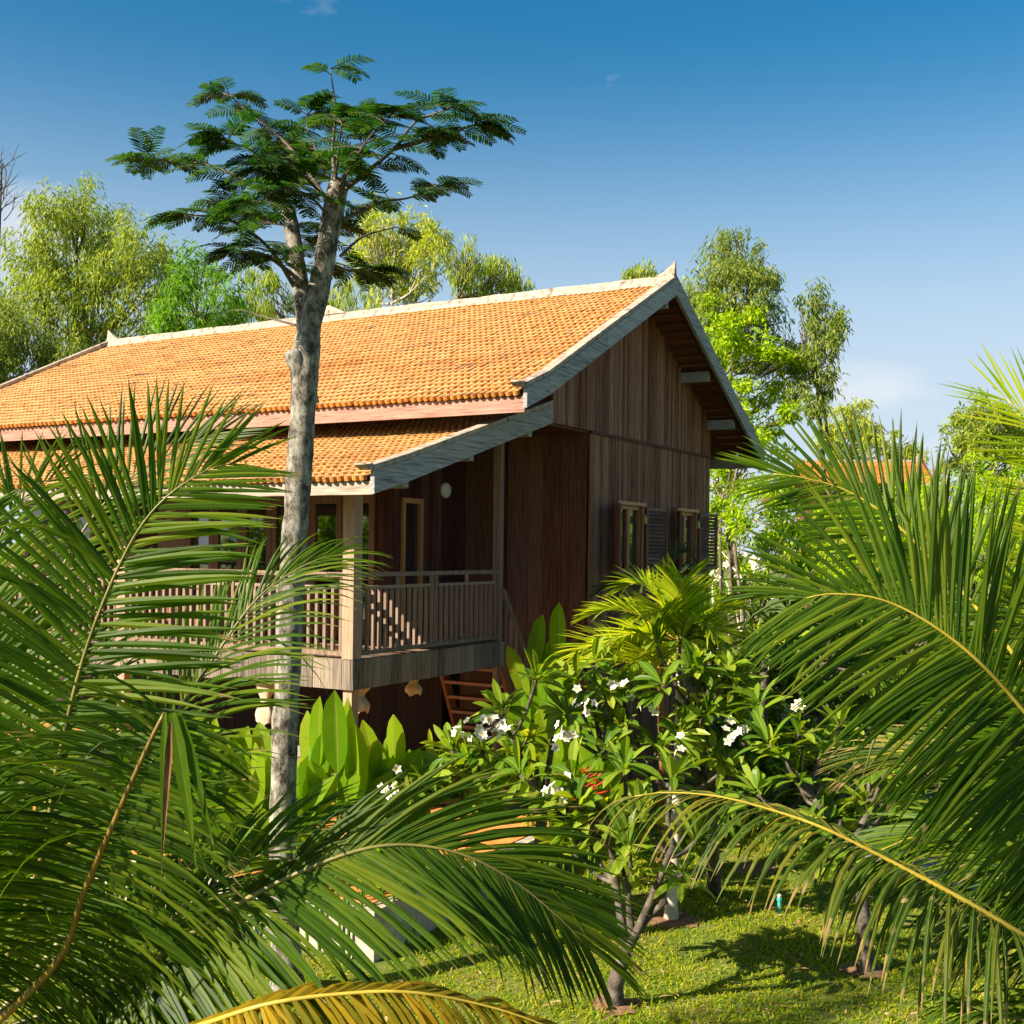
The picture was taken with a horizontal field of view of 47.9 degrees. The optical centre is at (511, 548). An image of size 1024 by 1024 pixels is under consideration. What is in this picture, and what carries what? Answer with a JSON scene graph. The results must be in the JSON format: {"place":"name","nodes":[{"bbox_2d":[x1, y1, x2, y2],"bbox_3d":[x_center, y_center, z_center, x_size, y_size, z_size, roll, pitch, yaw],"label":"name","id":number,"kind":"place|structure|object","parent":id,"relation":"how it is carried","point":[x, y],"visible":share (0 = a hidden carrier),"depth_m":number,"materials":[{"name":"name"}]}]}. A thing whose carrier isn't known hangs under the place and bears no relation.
{"place":"outdoors","nodes":[
{"label":"outdoors","id":0,"kind":"place"},
{"bbox_2d":[251,738,300,768],"bbox_3d":[-2.716,2.849,14.466,1.240,0.740,1.240,1,0,0],"label":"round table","id":1,"kind":"object","parent":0,"point":[298,756],"visible":0.05,"depth_m":14.17,"materials":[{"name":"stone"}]},
{"bbox_2d":[0,545,1023,1023],"bbox_3d":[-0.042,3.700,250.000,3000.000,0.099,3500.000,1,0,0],"label":"ground","id":2,"kind":"structure","parent":0,"point":[438,931],"depth_m":10.29,"materials":[{"name":"green plant"}]},
{"bbox_2d":[0,146,26,611],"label":"bare tree","id":3,"kind":"object","parent":2,"relation":"on","point":[2,166],"visible":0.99,"depth_m":33.98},
{"bbox_2d":[0,282,92,383],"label":"tall tree","id":4,"kind":"object","parent":2,"relation":"on","point":[45,353],"visible":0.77,"depth_m":29.72,"materials":[{"name":"green plant"}]},
{"bbox_2d":[0,169,198,354],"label":"tall tree","id":5,"kind":"object","parent":2,"relation":"on","point":[93,286],"visible":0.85,"depth_m":32.19,"materials":[{"name":"green plant"}]},
{"bbox_2d":[68,728,171,891],"bbox_3d":[-3.783,2.706,11.327,1.277,1.974,1.101,1,0,30],"label":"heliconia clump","id":6,"kind":"object","parent":2,"relation":"on","point":[125,759],"visible":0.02,"depth_m":11.28,"materials":[{"name":"green plant"}]},
{"bbox_2d":[142,235,263,334],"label":"tree","id":7,"kind":"object","parent":2,"relation":"on","point":[165,317],"visible":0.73,"depth_m":25.61,"materials":[{"name":"green plant"}]},
{"bbox_2d":[157,717,302,936],"bbox_3d":[-2.701,2.622,10.993,1.124,2.162,1.542,1,0,40],"label":"heliconia clump","id":8,"kind":"object","parent":2,"relation":"on","point":[263,774],"visible":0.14,"depth_m":10.89,"materials":[{"name":"green plant"}]},
{"bbox_2d":[235,261,381,323],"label":"tall tree","id":9,"kind":"object","parent":2,"relation":"on","point":[272,285],"visible":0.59,"depth_m":33.48,"materials":[{"name":"green plant"}]},
{"bbox_2d":[105,54,526,1001],"bbox_3d":[-1.702,-0.165,9.350,3.271,7.910,2.976,1,0,-15],"label":"forked tree","id":10,"kind":"object","parent":2,"relation":"on","point":[279,166],"visible":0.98,"depth_m":9.39,"materials":[{"name":"green plant"}]},
{"bbox_2d":[0,374,652,1023],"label":"coconut palm","id":11,"kind":"object","parent":2,"relation":"on","point":[54,860],"visible":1,"depth_m":4.86,"materials":[{"name":"green plant"}]},
{"bbox_2d":[234,691,429,957],"bbox_3d":[-1.541,2.486,10.579,1.575,2.462,1.298,1,0,35],"label":"heliconia clump","id":12,"kind":"object","parent":2,"relation":"on","point":[339,749],"visible":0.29,"depth_m":10.47,"materials":[{"name":"green plant"}]},
{"bbox_2d":[0,261,765,962],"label":"wooden house","id":13,"kind":"structure","parent":2,"relation":"on","point":[494,475],"depth_m":16.19,"materials":[{"name":"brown wood"}]},
{"bbox_2d":[24,501,46,618],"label":"glass door","id":14,"kind":"structure","parent":13,"relation":"in","point":[26,554],"depth_m":18.78,"materials":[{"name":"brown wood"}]},
{"bbox_2d":[47,500,69,619],"bbox_3d":[-7.265,0.183,18.485,0.540,1.930,0.050,1,0,30],"label":"glass door","id":15,"kind":"structure","parent":13,"relation":"in","point":[67,511],"depth_m":18.43,"materials":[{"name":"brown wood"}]},
{"bbox_2d":[69,500,95,619],"bbox_3d":[-6.787,0.188,18.216,0.540,1.930,0.050,1,0,30],"label":"glass door","id":16,"kind":"structure","parent":13,"relation":"in","point":[84,522],"depth_m":18.19,"materials":[{"name":"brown wood"}]},
{"bbox_2d":[166,567,209,636],"bbox_3d":[-4.370,0.716,15.591,0.510,0.941,0.480,1,0,13],"label":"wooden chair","id":17,"kind":"object","parent":13,"relation":"on","point":[174,594],"visible":0.06,"depth_m":15.57,"materials":[{"name":"brown wood"}]},
{"bbox_2d":[186,502,213,625],"bbox_3d":[-4.590,0.213,16.963,0.540,1.930,0.050,1,0,30],"label":"glass door","id":18,"kind":"structure","parent":13,"relation":"in","point":[203,540],"depth_m":16.97,"materials":[{"name":"brown wood"}]},
{"bbox_2d":[213,498,241,626],"bbox_3d":[-4.112,0.219,16.690,0.540,1.930,0.050,1,0,30],"label":"glass door","id":19,"kind":"structure","parent":13,"relation":"in","point":[235,564],"depth_m":16.70,"materials":[{"name":"brown wood"}]},
{"bbox_2d":[202,582,258,639],"bbox_3d":[-3.680,0.824,15.259,0.840,0.740,0.840,1,0,0],"label":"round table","id":20,"kind":"object","parent":13,"relation":"on","point":[236,631],"visible":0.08,"depth_m":15.20,"materials":[{"name":"brown wood"}]},
{"bbox_2d":[222,574,262,643],"bbox_3d":[-3.404,0.727,14.403,0.480,0.941,0.510,1,0,-29],"label":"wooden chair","id":21,"kind":"object","parent":13,"relation":"on","point":[259,610],"visible":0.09,"depth_m":14.29,"materials":[{"name":"brown wood"}]},
{"bbox_2d":[241,497,271,632],"bbox_3d":[-3.634,0.224,16.416,0.540,1.930,0.050,1,0,30],"label":"glass door","id":22,"kind":"structure","parent":13,"relation":"in","point":[257,534],"depth_m":16.40,"materials":[{"name":"brown wood"}]},
{"bbox_2d":[255,684,273,726],"bbox_3d":[-2.869,1.743,13.375,0.285,0.651,0.161,1,0,38],"label":"tied cloth","id":23,"kind":"object","parent":13,"relation":"attached to","point":[263,715],"visible":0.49,"depth_m":13.31,"materials":[{"name":"beige fabric"}]},
{"bbox_2d":[271,496,283,633],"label":"glass door","id":24,"kind":"structure","parent":13,"relation":"in","point":[277,511],"depth_m":16.23,"materials":[{"name":"brown wood"}]},
{"bbox_2d":[309,495,341,636],"bbox_3d":[-2.548,0.236,15.796,0.540,1.930,0.050,1,0,30],"label":"glass door","id":25,"kind":"structure","parent":13,"relation":"in","point":[325,511],"depth_m":15.80,"materials":[{"name":"brown wood"}]},
{"bbox_2d":[341,495,375,638],"bbox_3d":[-2.071,0.242,15.526,0.540,1.930,0.050,1,0,30],"label":"glass door","id":26,"kind":"structure","parent":13,"relation":"in","point":[369,501],"depth_m":15.41,"materials":[{"name":"brown wood"}]},
{"bbox_2d":[358,688,369,713],"bbox_3d":[-1.738,1.651,13.076,0.318,0.441,0.161,1,0,37],"label":"tied cloth","id":27,"kind":"object","parent":13,"relation":"attached to","point":[363,704],"visible":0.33,"depth_m":13.01,"materials":[{"name":"beige fabric"}]},
{"bbox_2d":[400,497,423,627],"bbox_3d":[-1.374,0.189,15.617,0.080,1.750,0.480,1,0,30],"label":"glass door","id":28,"kind":"structure","parent":13,"relation":"in","point":[412,509],"depth_m":15.65,"materials":[{"name":"brown glass"}]},
{"bbox_2d":[405,680,421,695],"bbox_3d":[-1.204,1.615,14.073,0.254,0.357,0.160,1,0,39],"label":"tied cloth","id":29,"kind":"object","parent":13,"relation":"attached to","point":[414,687],"visible":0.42,"depth_m":14.02,"materials":[{"name":"beige fabric"}]},
{"bbox_2d":[613,500,668,576],"bbox_3d":[1.806,-0.140,16.956,0.355,1.100,2.163,1,0,25],"label":"window","id":30,"kind":"structure","parent":13,"relation":"in","point":[630,519],"depth_m":17.30,"materials":[{"name":"brown wood"}]},
{"bbox_2d":[673,508,717,571],"bbox_3d":[2.928,-0.117,18.924,0.354,1.080,2.134,1,0,25],"label":"window","id":31,"kind":"structure","parent":13,"relation":"in","point":[686,523],"depth_m":19.27,"materials":[{"name":"brown wood"}]},
{"bbox_2d":[341,190,460,309],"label":"tall tree","id":32,"kind":"object","parent":2,"relation":"on","point":[390,251],"visible":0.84,"depth_m":31.06,"materials":[{"name":"green plant"}]},
{"bbox_2d":[375,739,435,945],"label":"heliconia clump","id":33,"kind":"object","parent":2,"relation":"on","point":[384,766],"visible":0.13,"depth_m":10.67,"materials":[{"name":"green plant"}]},
{"bbox_2d":[369,648,566,904],"bbox_3d":[-0.516,2.370,11.109,1.972,2.873,1.935,1,0,-6],"label":"plumeria tree","id":34,"kind":"object","parent":2,"relation":"on","point":[481,757],"visible":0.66,"depth_m":10.73,"materials":[{"name":"green plant"}]},
{"bbox_2d":[440,232,536,299],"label":"tall tree","id":35,"kind":"object","parent":2,"relation":"on","point":[464,281],"visible":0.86,"depth_m":33.18,"materials":[{"name":"green plant"}]},
{"bbox_2d":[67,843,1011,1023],"bbox_3d":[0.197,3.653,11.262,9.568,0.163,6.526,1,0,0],"label":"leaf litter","id":36,"kind":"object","parent":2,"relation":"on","point":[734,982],"visible":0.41,"depth_m":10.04,"materials":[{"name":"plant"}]},
{"bbox_2d":[502,603,581,868],"bbox_3d":[0.429,2.176,13.508,0.843,3.122,0.784,1,0,39],"label":"heliconia clump","id":37,"kind":"object","parent":2,"relation":"on","point":[539,646],"visible":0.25,"depth_m":13.47,"materials":[{"name":"green plant"}]},
{"bbox_2d":[534,668,648,897],"bbox_3d":[0.774,2.512,12.227,1.082,2.460,0.907,1,0,-17],"label":"heliconia clump","id":38,"kind":"object","parent":2,"relation":"on","point":[560,756],"visible":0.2,"depth_m":12.19,"materials":[{"name":"green plant"}]},
{"bbox_2d":[486,736,720,1006],"bbox_3d":[0.824,2.636,9.591,1.945,2.271,1.293,1,0,25],"label":"plumeria tree","id":39,"kind":"object","parent":2,"relation":"on","point":[582,817],"visible":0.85,"depth_m":9.34,"materials":[{"name":"green plant"}]},
{"bbox_2d":[593,994,640,1015],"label":"bare soil","id":40,"kind":"structure","parent":2,"relation":"on","point":[626,1005],"depth_m":9.17,"materials":[{"name":"brown soil"}]},
{"bbox_2d":[586,539,715,845],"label":"palm","id":41,"kind":"object","parent":2,"relation":"on","point":[675,554],"visible":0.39,"depth_m":14.54,"materials":[{"name":"green plant"}]},
{"bbox_2d":[537,608,776,895],"bbox_3d":[1.407,2.202,11.437,2.362,3.264,2.329,1,0,0],"label":"plumeria tree","id":42,"kind":"object","parent":2,"relation":"on","point":[613,689],"visible":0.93,"depth_m":10.92,"materials":[{"name":"green plant"}]},
{"bbox_2d":[619,257,704,312],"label":"tall tree","id":43,"kind":"object","parent":2,"relation":"on","point":[629,273],"visible":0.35,"depth_m":35.47,"materials":[{"name":"green plant"}]},
{"bbox_2d":[554,609,779,868],"bbox_3d":[1.572,2.179,12.562,2.348,3.225,2.374,1,0,40],"label":"palm","id":44,"kind":"object","parent":2,"relation":"on","point":[632,648],"visible":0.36,"depth_m":12.34,"materials":[{"name":"green plant"}]},
{"bbox_2d":[649,909,703,929],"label":"bare soil","id":45,"kind":"structure","parent":2,"relation":"on","point":[684,919],"depth_m":11.48,"materials":[{"name":"brown soil"}]},
{"bbox_2d":[572,554,780,919],"bbox_3d":[1.657,1.913,11.786,2.141,3.728,2.022,1,0,0],"label":"palm","id":46,"kind":"object","parent":2,"relation":"on","point":[685,604],"visible":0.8,"depth_m":11.60,"materials":[{"name":"green plant"}]},
{"bbox_2d":[682,225,798,648],"bbox_3d":[5.858,-2.396,30.052,3.519,12.381,3.685,1,0,0],"label":"tall tree","id":47,"kind":"object","parent":2,"relation":"on","point":[736,273],"visible":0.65,"depth_m":29.40,"materials":[{"name":"green plant"}]},
{"bbox_2d":[694,287,815,668],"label":"tree","id":48,"kind":"object","parent":2,"relation":"on","point":[736,340],"visible":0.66,"depth_m":28.59,"materials":[{"name":"green plant"}]},
{"bbox_2d":[736,862,778,875],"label":"bare soil","id":49,"kind":"structure","parent":2,"relation":"on","point":[758,868],"depth_m":13.43,"materials":[{"name":"brown soil"}]},
{"bbox_2d":[708,458,841,688],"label":"tree","id":50,"kind":"object","parent":2,"relation":"on","point":[745,521],"visible":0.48,"depth_m":28.69,"materials":[{"name":"green plant"}]},
{"bbox_2d":[777,894,781,913],"bbox_3d":[2.733,3.639,11.774,0.053,0.225,0.056,1,0,0],"label":"sprinkler","id":51,"kind":"object","parent":2,"relation":"on","point":[779,898],"visible":0.87,"depth_m":11.76,"materials":[{"name":"teal plastic"}]},
{"bbox_2d":[682,649,908,845],"bbox_3d":[3.469,2.750,15.544,2.914,3.073,2.530,1,0,-15],"label":"shrub","id":52,"kind":"object","parent":2,"relation":"on","point":[789,799],"visible":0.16,"depth_m":15.20,"materials":[{"name":"green plant"}]},
{"bbox_2d":[709,552,898,762],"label":"plumeria tree","id":53,"kind":"object","parent":2,"relation":"on","point":[756,568],"visible":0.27,"depth_m":14.50,"materials":[{"name":"green plant"}]},
{"bbox_2d":[588,343,1023,1023],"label":"coconut palm","id":54,"kind":"object","parent":2,"relation":"on","point":[958,751],"visible":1,"depth_m":5.09,"materials":[{"name":"green plant"}]},
{"bbox_2d":[769,276,854,675],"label":"tall tree","id":55,"kind":"object","parent":2,"relation":"on","point":[836,323],"visible":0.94,"depth_m":28.65,"materials":[{"name":"green plant"}]},
{"bbox_2d":[720,677,925,972],"bbox_3d":[2.991,2.488,10.582,2.079,2.616,1.532,1,0,-36],"label":"plumeria tree","id":56,"kind":"object","parent":2,"relation":"on","point":[760,726],"visible":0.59,"depth_m":10.40,"materials":[{"name":"green plant"}]},
{"bbox_2d":[812,484,912,730],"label":"tree","id":57,"kind":"object","parent":2,"relation":"on","point":[843,541],"visible":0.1,"depth_m":23.40,"materials":[{"name":"green plant"}]},
{"bbox_2d":[838,960,887,978],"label":"bare soil","id":58,"kind":"structure","parent":2,"relation":"on","point":[849,968],"depth_m":10.10,"materials":[{"name":"brown soil"}]},
{"bbox_2d":[713,589,1018,816],"bbox_3d":[5.083,2.135,15.727,4.889,3.302,2.663,1,0,0],"label":"shrub","id":59,"kind":"object","parent":2,"relation":"on","point":[781,686],"visible":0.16,"depth_m":15.46,"materials":[{"name":"green plant"}]},
{"bbox_2d":[810,397,933,465],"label":"tall tree","id":60,"kind":"object","parent":2,"relation":"on","point":[834,435],"visible":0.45,"depth_m":45.87,"materials":[{"name":"green plant"}]},
{"bbox_2d":[865,464,985,711],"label":"tree","id":61,"kind":"object","parent":2,"relation":"on","point":[951,493],"visible":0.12,"depth_m":21.92,"materials":[{"name":"green plant"}]},
{"bbox_2d":[849,706,1016,839],"bbox_3d":[5.837,2.775,15.021,2.456,2.038,2.277,1,0,-42],"label":"shrub","id":62,"kind":"object","parent":2,"relation":"on","point":[933,787],"visible":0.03,"depth_m":15.01,"materials":[{"name":"green plant"}]},
{"bbox_2d":[934,384,1023,514],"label":"tall tree","id":63,"kind":"object","parent":2,"relation":"on","point":[970,426],"visible":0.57,"depth_m":33.56,"materials":[{"name":"green plant"}]},
{"bbox_2d":[949,445,1023,687],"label":"tree","id":64,"kind":"object","parent":2,"relation":"on","point":[979,494],"visible":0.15,"depth_m":19.64,"materials":[{"name":"green plant"}]},
{"bbox_2d":[0,0,1023,553],"label":"sky","id":65,"kind":"structure","parent":0,"point":[875,148],"materials":[{"name":"blue"}]},
{"bbox_2d":[792,451,929,653],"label":"tiled house","id":66,"kind":"structure","parent":0,"point":[908,462],"depth_m":42.50,"materials":[{"name":"orange tile"}]},
{"bbox_2d":[797,841,1003,889],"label":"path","id":67,"kind":"structure","parent":0,"point":[926,865],"depth_m":13.35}
]}

